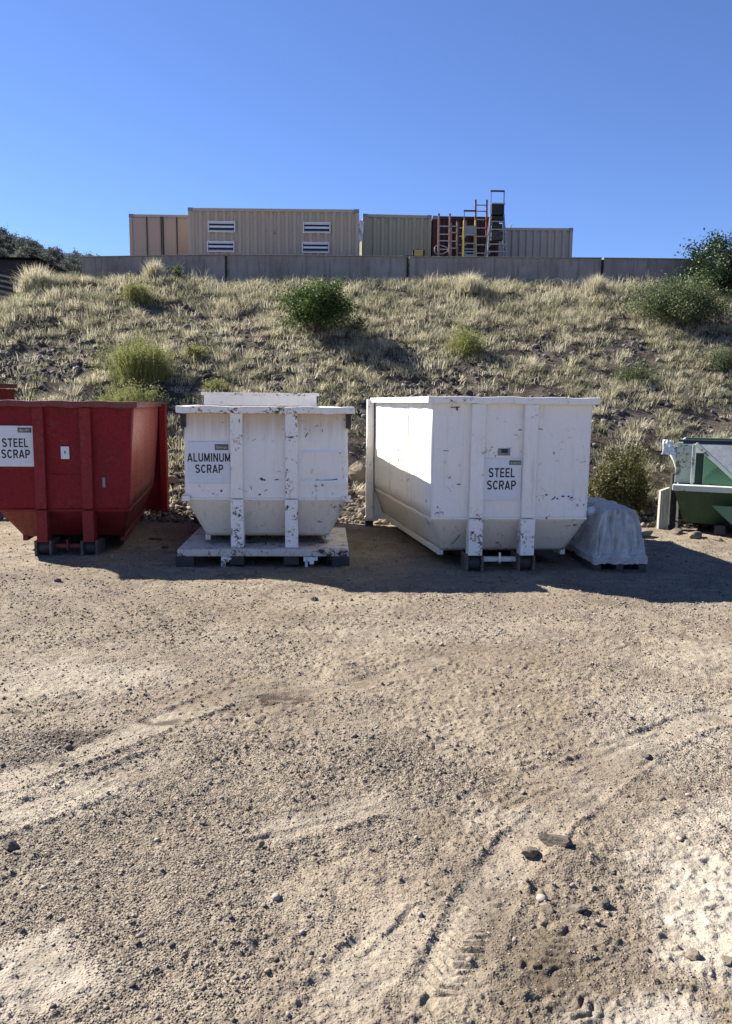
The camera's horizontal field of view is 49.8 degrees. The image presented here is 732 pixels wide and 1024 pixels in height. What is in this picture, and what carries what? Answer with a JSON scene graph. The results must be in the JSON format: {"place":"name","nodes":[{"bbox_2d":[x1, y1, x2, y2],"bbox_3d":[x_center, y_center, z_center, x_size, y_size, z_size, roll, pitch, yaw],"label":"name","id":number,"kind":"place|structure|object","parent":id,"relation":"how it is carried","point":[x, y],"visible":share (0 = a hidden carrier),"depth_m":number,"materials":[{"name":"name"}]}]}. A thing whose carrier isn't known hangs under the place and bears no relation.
{"place":"outdoors","nodes":[
{"label":"outdoors","id":0,"kind":"place"},
{"bbox_2d":[0,243,80,272],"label":"wooded hill","id":1,"kind":"structure","parent":0,"point":[11,252],"depth_m":115.99,"materials":[{"name":"green plant"}]},
{"bbox_2d":[0,233,7,244],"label":"juniper tree","id":2,"kind":"object","parent":1,"relation":"on","point":[2,240],"visible":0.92,"depth_m":117.36,"materials":[{"name":"green plant"}]},
{"bbox_2d":[0,248,9,256],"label":"juniper tree","id":3,"kind":"object","parent":1,"relation":"on","point":[2,251],"visible":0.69,"depth_m":111.87,"materials":[{"name":"green plant"}]},
{"bbox_2d":[0,225,10,240],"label":"juniper tree","id":4,"kind":"object","parent":1,"relation":"on","point":[2,231],"visible":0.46,"depth_m":119.94,"materials":[{"name":"green plant"}]},
{"bbox_2d":[3,242,12,249],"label":"juniper tree","id":5,"kind":"object","parent":1,"relation":"on","point":[8,245],"visible":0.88,"depth_m":115.39,"materials":[{"name":"green plant"}]},
{"bbox_2d":[1,234,14,244],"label":"juniper tree","id":6,"kind":"object","parent":1,"relation":"on","point":[6,236],"visible":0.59,"depth_m":118.70,"materials":[{"name":"green plant"}]},
{"bbox_2d":[5,229,18,243],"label":"juniper tree","id":7,"kind":"object","parent":1,"relation":"on","point":[12,235],"visible":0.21,"depth_m":122.55,"materials":[{"name":"green plant"}]},
{"bbox_2d":[10,250,27,256],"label":"juniper tree","id":8,"kind":"object","parent":1,"relation":"on","point":[19,255],"visible":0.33,"depth_m":111.25,"materials":[{"name":"green plant"}]},
{"bbox_2d":[12,235,31,251],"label":"juniper tree","id":9,"kind":"object","parent":1,"relation":"on","point":[20,240],"visible":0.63,"depth_m":116.84,"materials":[{"name":"green plant"}]},
{"bbox_2d":[13,243,30,255],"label":"juniper tree","id":10,"kind":"object","parent":1,"relation":"on","point":[24,249],"visible":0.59,"depth_m":113.50,"materials":[{"name":"green plant"}]},
{"bbox_2d":[25,239,42,250],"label":"juniper tree","id":11,"kind":"object","parent":1,"relation":"on","point":[33,245],"visible":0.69,"depth_m":118.49,"materials":[{"name":"green plant"}]},
{"bbox_2d":[29,247,44,256],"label":"juniper tree","id":12,"kind":"object","parent":1,"relation":"on","point":[34,250],"visible":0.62,"depth_m":115.41,"materials":[{"name":"green plant"}]},
{"bbox_2d":[35,247,50,262],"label":"juniper tree","id":13,"kind":"object","parent":1,"relation":"on","point":[43,255],"visible":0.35,"depth_m":112.82,"materials":[{"name":"green plant"}]},
{"bbox_2d":[45,245,60,258],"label":"juniper tree","id":14,"kind":"object","parent":1,"relation":"on","point":[52,251],"visible":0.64,"depth_m":117.99,"materials":[{"name":"green plant"}]},
{"bbox_2d":[55,246,64,255],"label":"juniper tree","id":15,"kind":"object","parent":1,"relation":"on","point":[59,250],"visible":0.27,"depth_m":121.27,"materials":[{"name":"green plant"}]},
{"bbox_2d":[52,252,68,262],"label":"juniper tree","id":16,"kind":"object","parent":1,"relation":"on","point":[59,258],"visible":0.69,"depth_m":117.55,"materials":[{"name":"green plant"}]},
{"bbox_2d":[53,259,71,270],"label":"juniper tree","id":17,"kind":"object","parent":1,"relation":"on","point":[64,264],"visible":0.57,"depth_m":113.71,"materials":[{"name":"green plant"}]},
{"bbox_2d":[65,264,81,271],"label":"juniper tree","id":18,"kind":"object","parent":1,"relation":"on","point":[76,267],"visible":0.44,"depth_m":113.22,"materials":[{"name":"green plant"}]},
{"bbox_2d":[64,250,82,262],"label":"juniper tree","id":19,"kind":"object","parent":1,"relation":"on","point":[76,253],"visible":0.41,"depth_m":124.21,"materials":[{"name":"green plant"}]},
{"bbox_2d":[68,256,79,265],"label":"juniper tree","id":20,"kind":"object","parent":1,"relation":"on","point":[74,261],"visible":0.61,"depth_m":117.45,"materials":[{"name":"green plant"}]},
{"bbox_2d":[149,537,162,539],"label":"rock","id":21,"kind":"object","parent":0,"point":[156,538],"visible":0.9,"depth_m":12.54,"materials":[{"name":"stone"}]},
{"bbox_2d":[0,514,731,1023],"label":"ground","id":22,"kind":"structure","parent":0,"point":[696,918],"depth_m":4.62,"materials":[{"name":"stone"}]},
{"bbox_2d":[3,839,18,851],"bbox_3d":[-1.750,1.638,3.880,0.074,0.053,0.064,6,9,32],"label":"rock","id":23,"kind":"object","parent":22,"relation":"on","point":[11,845],"visible":1,"depth_m":3.86,"materials":[{"name":"grey stone"}]},
{"bbox_2d":[0,400,169,555],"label":"scrap dumpster","id":24,"kind":"object","parent":22,"relation":"on","point":[94,474],"visible":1,"depth_m":11.15,"materials":[{"name":"red paint"}]},
{"bbox_2d":[258,839,264,847],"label":"rock","id":25,"kind":"object","parent":22,"relation":"on","point":[261,843],"visible":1,"depth_m":3.93,"materials":[{"name":"beige stone"}]},
{"bbox_2d":[176,392,354,566],"bbox_3d":[-1.666,-0.701,12.499,2.810,2.400,4.220,0,8,-3],"label":"scrap dumpster","id":26,"kind":"object","parent":22,"relation":"on","point":[266,474],"visible":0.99,"depth_m":10.62,"materials":[{"name":"white paint"}]},
{"bbox_2d":[310,596,317,600],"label":"rock","id":27,"kind":"object","parent":22,"relation":"on","point":[313,598],"visible":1,"depth_m":8.85,"materials":[{"name":"grey stone"}]},
{"bbox_2d":[0,483,731,527],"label":"rubble","id":28,"kind":"object","parent":22,"relation":"on","point":[361,513],"visible":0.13,"depth_m":14.92,"materials":[{"name":"stone"}]},
{"bbox_2d":[364,396,600,571],"bbox_3d":[1.509,-0.609,12.306,2.785,2.337,4.102,0,8,-4],"label":"scrap dumpster","id":29,"kind":"object","parent":22,"relation":"on","point":[467,480],"visible":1,"depth_m":10.41,"materials":[{"name":"white paint"}]},
{"bbox_2d":[521,846,538,857],"bbox_3d":[0.806,1.663,3.862,0.089,0.057,0.074,-7,11,-43],"label":"rock","id":30,"kind":"object","parent":22,"relation":"on","point":[529,851],"visible":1,"depth_m":3.84,"materials":[{"name":"brown stone"}]},
{"bbox_2d":[539,902,553,914],"bbox_3d":[0.793,1.741,3.459,0.046,0.043,0.075,-4,9,-28],"label":"rock","id":31,"kind":"object","parent":22,"relation":"on","point":[546,907],"visible":1,"depth_m":3.45,"materials":[{"name":"beige stone"}]},
{"bbox_2d":[537,833,573,847],"bbox_3d":[0.947,1.636,3.931,0.180,0.068,0.073,7,10,37],"label":"rock","id":32,"kind":"object","parent":22,"relation":"on","point":[564,841],"visible":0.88,"depth_m":3.91,"materials":[{"name":"grey stone"}]},
{"bbox_2d":[567,904,586,913],"bbox_3d":[0.931,1.750,3.472,0.098,0.032,0.048,-1,8,-12],"label":"rock","id":33,"kind":"object","parent":22,"relation":"on","point":[575,908],"visible":1,"depth_m":3.46,"materials":[{"name":"stone"}]},
{"bbox_2d":[599,898,609,908],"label":"rock","id":34,"kind":"object","parent":22,"relation":"on","point":[604,903],"visible":1,"depth_m":3.50,"materials":[{"name":"grey stone"}]},
{"bbox_2d":[565,497,647,572],"bbox_3d":[3.351,0.265,11.441,0.779,0.860,1.996,0,8,-3],"label":"wrapped bundle","id":35,"kind":"object","parent":22,"relation":"on","point":[609,533],"visible":0.73,"depth_m":10.63,"materials":[{"name":"grey plastic"}]},
{"bbox_2d":[587,506,595,514],"bbox_3d":[3.082,-0.018,10.833,0.134,0.130,0.173,4,9,23],"label":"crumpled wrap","id":36,"kind":"object","parent":35,"relation":"on","point":[590,511],"visible":0.91,"depth_m":10.83,"materials":[{"name":"white plastic"}]},
{"bbox_2d":[588,455,651,508],"bbox_3d":[4.714,-0.466,15.205,1.667,1.260,1.116,1,8,0],"label":"shrub","id":37,"kind":"object","parent":22,"relation":"on","point":[605,484],"visible":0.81,"depth_m":15.06,"materials":[{"name":"green plant"}]},
{"bbox_2d":[641,753,651,759],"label":"rock","id":38,"kind":"object","parent":22,"relation":"on","point":[646,756],"visible":1,"depth_m":4.97,"materials":[{"name":"grey stone"}]},
{"bbox_2d":[642,529,652,536],"bbox_3d":[4.665,0.391,13.517,0.533,0.187,0.329,-2,8,-20],"label":"rubble block","id":39,"kind":"object","parent":22,"relation":"on","point":[646,532],"depth_m":13.44,"materials":[{"name":"stone"}]},
{"bbox_2d":[656,487,669,528],"bbox_3d":[5.401,-0.050,14.320,0.170,0.800,0.112,1,8,0],"label":"timber post","id":40,"kind":"object","parent":22,"relation":"on","point":[663,510],"visible":0.93,"depth_m":14.28,"materials":[{"name":"white wood"}]},
{"bbox_2d":[668,473,676,528],"bbox_3d":[5.582,-0.179,14.352,0.100,1.050,0.100,1,8,0],"label":"steel post","id":41,"kind":"object","parent":22,"relation":"on","point":[672,510],"visible":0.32,"depth_m":14.32,"materials":[{"name":"grey metal"}]},
{"bbox_2d":[670,443,679,527],"bbox_3d":[5.495,-0.441,14.113,0.242,1.633,0.139,4,9,23],"label":"bent pipe","id":42,"kind":"object","parent":22,"relation":"on","point":[673,457],"visible":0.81,"depth_m":14.07,"materials":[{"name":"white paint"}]},
{"bbox_2d":[662,440,675,454],"bbox_3d":[5.392,-1.150,14.003,0.280,0.275,0.132,1,8,0],"label":"plastic rag","id":43,"kind":"object","parent":42,"relation":"on","point":[667,448],"visible":1,"depth_m":13.99,"materials":[{"name":"white plastic"}]},
{"bbox_2d":[670,528,682,534],"bbox_3d":[5.487,0.351,13.913,0.328,0.137,0.214,-7,11,-43],"label":"rubble block","id":44,"kind":"object","parent":22,"relation":"on","point":[677,531],"depth_m":13.84,"materials":[{"name":"beige stone"}]},
{"bbox_2d":[685,948,700,960],"bbox_3d":[1.320,1.791,3.183,0.061,0.043,0.060,3,8,18],"label":"rock","id":45,"kind":"object","parent":22,"relation":"on","point":[692,954],"visible":1,"depth_m":3.17,"materials":[{"name":"beige stone"}]},
{"bbox_2d":[687,531,701,538],"bbox_3d":[5.612,0.395,13.466,0.233,0.149,0.361,4,9,24],"label":"rubble block","id":46,"kind":"object","parent":22,"relation":"on","point":[695,535],"depth_m":13.35,"materials":[{"name":"stone"}]},
{"bbox_2d":[672,437,731,534],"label":"scrap dumpster","id":47,"kind":"object","parent":22,"relation":"on","point":[706,463],"visible":1,"depth_m":13.77,"materials":[{"name":"green paint"}]},
{"bbox_2d":[712,536,722,540],"bbox_3d":[5.892,0.456,13.222,0.132,0.084,0.210,0,8,-2],"label":"rubble block","id":48,"kind":"object","parent":22,"relation":"on","point":[716,538],"depth_m":13.19,"materials":[{"name":"stone"}]},
{"bbox_2d":[722,955,731,965],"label":"rock","id":49,"kind":"object","parent":22,"relation":"on","point":[727,960],"visible":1,"depth_m":3.15,"materials":[{"name":"beige stone"}]},
{"bbox_2d":[0,271,731,523],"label":"hillside","id":50,"kind":"structure","parent":0,"point":[535,390],"depth_m":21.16,"materials":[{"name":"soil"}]},
{"bbox_2d":[0,383,17,399],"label":"scrap dumpster","id":51,"kind":"object","parent":50,"relation":"on","point":[6,394],"visible":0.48,"depth_m":16.46,"materials":[{"name":"red paint"}]},
{"bbox_2d":[1,261,61,292],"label":"grass clump","id":52,"kind":"object","parent":50,"relation":"on","point":[34,275],"visible":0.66,"depth_m":25.26,"materials":[{"name":"beige plant"}]},
{"bbox_2d":[0,257,78,300],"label":"shed","id":53,"kind":"structure","parent":50,"relation":"on","point":[8,265],"depth_m":40.70,"materials":[{"name":"metal"}]},
{"bbox_2d":[81,374,175,413],"bbox_3d":[-5.649,-2.759,18.751,2.418,1.006,2.214,2,8,12],"label":"shrub","id":54,"kind":"object","parent":50,"relation":"on","point":[128,396],"visible":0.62,"depth_m":18.57,"materials":[{"name":"green plant"}]},
{"bbox_2d":[77,324,188,383],"bbox_3d":[-5.849,-4.048,19.955,3.606,1.619,2.938,-1,8,-10],"label":"shrub","id":55,"kind":"object","parent":50,"relation":"on","point":[140,362],"visible":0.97,"depth_m":19.76,"materials":[{"name":"green plant"}]},
{"bbox_2d":[118,273,159,302],"bbox_3d":[-7.067,-6.934,24.436,1.660,1.005,1.778,1,8,0],"label":"shrub","id":56,"kind":"object","parent":50,"relation":"on","point":[139,293],"visible":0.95,"depth_m":24.30,"materials":[{"name":"green plant"}]},
{"bbox_2d":[138,257,165,281],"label":"grass clump","id":57,"kind":"object","parent":50,"relation":"on","point":[153,269],"visible":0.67,"depth_m":25.69,"materials":[{"name":"beige plant"}]},
{"bbox_2d":[81,254,226,284],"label":"concrete wall","id":58,"kind":"structure","parent":50,"relation":"on","point":[213,265],"depth_m":26.72,"materials":[{"name":"grey concrete"}]},
{"bbox_2d":[129,214,188,254],"bbox_3d":[-7.568,-10.086,32.172,2.452,2.596,6.088,0,8,-1],"label":"shipping container","id":59,"kind":"object","parent":50,"relation":"on","point":[151,234],"visible":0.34,"depth_m":29.11,"materials":[{"name":"beige metal"}]},
{"bbox_2d":[134,219,146,250],"bbox_3d":[-8.339,-10.234,29.108,0.450,1.110,0.012,0,8,-1],"label":"door panel","id":60,"kind":"structure","parent":59,"relation":"in","point":[140,243],"depth_m":29.10,"materials":[{"name":"beige paint"}]},
{"bbox_2d":[132,218,162,254],"bbox_3d":[-8.070,-9.710,29.208,1.088,2.290,0.035,0,8,-1],"label":"door","id":61,"kind":"structure","parent":59,"relation":"in","point":[134,251],"depth_m":29.16,"materials":[{"name":"beige paint"}]},
{"bbox_2d":[148,219,160,250],"bbox_3d":[-7.819,-10.229,29.117,0.450,1.110,0.012,0,8,-1],"label":"door panel","id":62,"kind":"structure","parent":59,"relation":"in","point":[154,238],"depth_m":29.12,"materials":[{"name":"beige paint"}]},
{"bbox_2d":[164,220,176,250],"bbox_3d":[-7.239,-10.225,29.127,0.450,1.110,0.012,0,8,-1],"label":"door panel","id":63,"kind":"structure","parent":59,"relation":"in","point":[169,225],"depth_m":29.12,"materials":[{"name":"beige paint"}]},
{"bbox_2d":[163,218,188,254],"bbox_3d":[-6.970,-9.701,29.227,1.088,2.290,0.035,0,8,-1],"label":"door","id":64,"kind":"structure","parent":59,"relation":"in","point":[165,252],"depth_m":29.18,"materials":[{"name":"beige paint"}]},
{"bbox_2d":[178,220,188,250],"bbox_3d":[-6.719,-10.220,29.136,0.450,1.110,0.012,0,8,-1],"label":"door panel","id":65,"kind":"structure","parent":59,"relation":"in","point":[183,243],"depth_m":29.13,"materials":[{"name":"beige paint"}]},
{"bbox_2d":[168,474,180,484],"bbox_3d":[-4.063,-0.651,16.359,0.447,0.249,0.327,1,8,0],"label":"boulder","id":66,"kind":"object","parent":50,"relation":"on","point":[172,479],"visible":0.51,"depth_m":16.28,"materials":[{"name":"brown stone"}]},
{"bbox_2d":[165,261,184,280],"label":"shrub","id":67,"kind":"object","parent":50,"relation":"on","point":[177,270],"visible":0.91,"depth_m":26.03,"materials":[{"name":"green plant"}]},
{"bbox_2d":[182,340,210,360],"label":"shrub","id":68,"kind":"object","parent":50,"relation":"on","point":[195,350],"visible":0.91,"depth_m":21.01,"materials":[{"name":"green plant"}]},
{"bbox_2d":[200,372,230,391],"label":"shrub","id":69,"kind":"object","parent":50,"relation":"on","point":[215,386],"visible":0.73,"depth_m":19.36,"materials":[{"name":"green plant"}]},
{"bbox_2d":[188,207,358,255],"bbox_3d":[-3.289,-9.631,29.274,6.072,2.596,2.460,1,8,0],"label":"shipping container","id":70,"kind":"object","parent":50,"relation":"on","point":[225,231],"visible":0.66,"depth_m":28.04,"materials":[{"name":"beige metal"}]},
{"bbox_2d":[359,220,363,241],"bbox_3d":[-0.170,-10.080,28.250,0.190,0.750,0.073,0,8,-5],"label":"plastic rag","id":71,"kind":"object","parent":70,"relation":"hanging from","point":[361,226],"visible":1,"depth_m":28.25,"materials":[{"name":"white plastic"}]},
{"bbox_2d":[226,254,408,284],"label":"concrete wall","id":72,"kind":"structure","parent":50,"relation":"on","point":[255,266],"depth_m":26.72,"materials":[{"name":"grey concrete"}]},
{"bbox_2d":[272,273,369,335],"bbox_3d":[-1.296,-5.886,22.423,2.828,1.809,2.335,1,8,0],"label":"bush","id":73,"kind":"object","parent":50,"relation":"on","point":[318,303],"visible":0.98,"depth_m":22.16,"materials":[{"name":"green plant"}]},
{"bbox_2d":[348,461,365,483],"bbox_3d":[-0.158,-0.819,16.719,0.450,0.507,0.388,1,8,0],"label":"boulder","id":74,"kind":"object","parent":50,"relation":"on","point":[355,473],"visible":0.78,"depth_m":16.58,"materials":[{"name":"beige stone"}]},
{"bbox_2d":[356,489,365,496],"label":"boulder","id":75,"kind":"object","parent":50,"relation":"on","point":[361,492],"visible":0.57,"depth_m":15.91,"materials":[{"name":"beige stone"}]},
{"bbox_2d":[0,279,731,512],"bbox_3d":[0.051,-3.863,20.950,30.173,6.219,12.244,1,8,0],"label":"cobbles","id":76,"kind":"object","parent":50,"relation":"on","point":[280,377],"visible":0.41,"depth_m":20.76,"materials":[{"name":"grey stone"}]},
{"bbox_2d":[57,269,674,301],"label":"tall grass","id":77,"kind":"structure","parent":50,"relation":"on","point":[433,278],"depth_m":25.56,"materials":[{"name":"beige plant"}]},
{"bbox_2d":[359,214,431,279],"bbox_3d":[1.001,-9.947,31.817,2.512,2.596,6.066,0,8,-2],"label":"shipping container","id":78,"kind":"object","parent":50,"relation":"on","point":[391,235],"visible":0.44,"depth_m":28.79,"materials":[{"name":"metal"}]},
{"bbox_2d":[438,213,450,255],"bbox_3d":[2.763,-9.301,27.894,0.450,2.475,0.401,1,8,0],"label":"ladder","id":79,"kind":"object","parent":50,"relation":"on","point":[449,234],"visible":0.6,"depth_m":27.84,"materials":[{"name":"metal"}]},
{"bbox_2d":[434,245,448,254],"bbox_3d":[2.646,-9.191,27.620,0.515,0.331,0.036,1,8,0],"label":"hoop","id":80,"kind":"object","parent":79,"relation":"hanging from","point":[440,253],"visible":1,"depth_m":27.61,"materials":[{"name":"metal"}]},
{"bbox_2d":[450,220,457,255],"bbox_3d":[3.127,-9.229,28.055,0.280,2.295,0.401,1,8,0],"label":"ladder","id":81,"kind":"object","parent":50,"relation":"on","point":[456,241],"visible":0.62,"depth_m":28.01,"materials":[{"name":"metal"}]},
{"bbox_2d":[458,220,467,255],"bbox_3d":[3.468,-9.329,28.444,0.360,2.395,0.401,1,8,0],"label":"ladder","id":82,"kind":"object","parent":50,"relation":"on","point":[461,236],"visible":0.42,"depth_m":28.39,"materials":[{"name":"metal"}]},
{"bbox_2d":[431,216,498,256],"bbox_3d":[3.601,-9.943,31.985,2.452,2.596,6.066,0,8,-1],"label":"shipping container","id":83,"kind":"object","parent":50,"relation":"on","point":[444,220],"visible":0.26,"depth_m":28.94,"materials":[{"name":"red metal"}]},
{"bbox_2d":[442,321,495,356],"bbox_3d":[2.755,-4.764,21.669,2.243,1.145,1.694,-6,11,-42],"label":"shrub","id":84,"kind":"object","parent":50,"relation":"on","point":[466,343],"visible":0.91,"depth_m":21.46,"materials":[{"name":"green plant"}]},
{"bbox_2d":[447,270,490,293],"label":"grass clump","id":85,"kind":"object","parent":50,"relation":"on","point":[468,287],"visible":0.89,"depth_m":25.09,"materials":[{"name":"beige plant"}]},
{"bbox_2d":[461,210,476,255],"bbox_3d":[3.659,-9.388,28.096,0.525,2.614,1.216,1,8,0],"label":"step ladder","id":86,"kind":"object","parent":50,"relation":"on","point":[469,231],"visible":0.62,"depth_m":27.78,"materials":[{"name":"metal"}]},
{"bbox_2d":[474,200,487,256],"bbox_3d":[4.142,-9.682,28.420,0.460,3.116,0.550,1,8,0],"label":"ladder","id":87,"kind":"object","parent":50,"relation":"on","point":[486,219],"visible":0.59,"depth_m":28.38,"materials":[{"name":"orange metal"}]},
{"bbox_2d":[484,190,507,256],"bbox_3d":[4.622,-9.715,28.049,0.885,3.295,1.216,1,8,0],"label":"step ladder","id":88,"kind":"object","parent":50,"relation":"on","point":[497,214],"visible":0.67,"depth_m":27.74,"materials":[{"name":"metal"}]},
{"bbox_2d":[409,256,603,287],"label":"concrete wall","id":89,"kind":"structure","parent":50,"relation":"on","point":[543,268],"depth_m":26.71,"materials":[{"name":"grey concrete"}]},
{"bbox_2d":[412,249,424,255],"bbox_3d":[1.782,-8.799,26.756,0.420,0.250,0.190,1,8,0],"label":"tool case","id":90,"kind":"object","parent":89,"relation":"on","point":[418,252],"visible":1,"depth_m":26.67,"materials":[{"name":"yellow plastic"}]},
{"bbox_2d":[498,224,572,256],"bbox_3d":[6.541,-10.006,31.914,3.002,2.801,2.446,1,8,1],"label":"shipping container","id":91,"kind":"object","parent":50,"relation":"on","point":[539,242],"visible":0.27,"depth_m":30.66,"materials":[{"name":"beige metal"}]},
{"bbox_2d":[576,272,613,294],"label":"grass clump","id":92,"kind":"object","parent":50,"relation":"on","point":[597,284],"visible":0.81,"depth_m":25.34,"materials":[{"name":"beige plant"}]},
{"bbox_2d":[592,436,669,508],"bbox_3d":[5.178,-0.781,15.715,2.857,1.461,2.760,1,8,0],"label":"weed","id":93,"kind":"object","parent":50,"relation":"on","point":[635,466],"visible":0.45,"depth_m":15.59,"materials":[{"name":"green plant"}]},
{"bbox_2d":[611,353,663,385],"bbox_3d":[6.857,-3.638,20.295,1.473,0.901,1.371,1,8,0],"label":"shrub","id":94,"kind":"object","parent":50,"relation":"on","point":[637,372],"visible":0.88,"depth_m":20.15,"materials":[{"name":"green plant"}]},
{"bbox_2d":[602,257,701,283],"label":"concrete wall","id":95,"kind":"structure","parent":50,"relation":"on","point":[615,268],"depth_m":26.71,"materials":[{"name":"grey concrete"}]},
{"bbox_2d":[616,257,731,328],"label":"shrub","id":96,"kind":"object","parent":50,"relation":"on","point":[681,298],"visible":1,"depth_m":22.86,"materials":[{"name":"green plant"}]},
{"bbox_2d":[674,228,731,298],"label":"tree","id":97,"kind":"object","parent":50,"relation":"on","point":[720,263],"visible":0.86,"depth_m":24.75,"materials":[{"name":"green plant"}]},
{"bbox_2d":[699,344,731,371],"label":"shrub","id":98,"kind":"object","parent":50,"relation":"on","point":[725,360],"visible":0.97,"depth_m":20.76,"materials":[{"name":"green plant"}]},
{"bbox_2d":[0,0,731,259],"label":"sky","id":99,"kind":"structure","parent":0,"point":[609,122],"materials":[{"name":"blue"}]}
]}

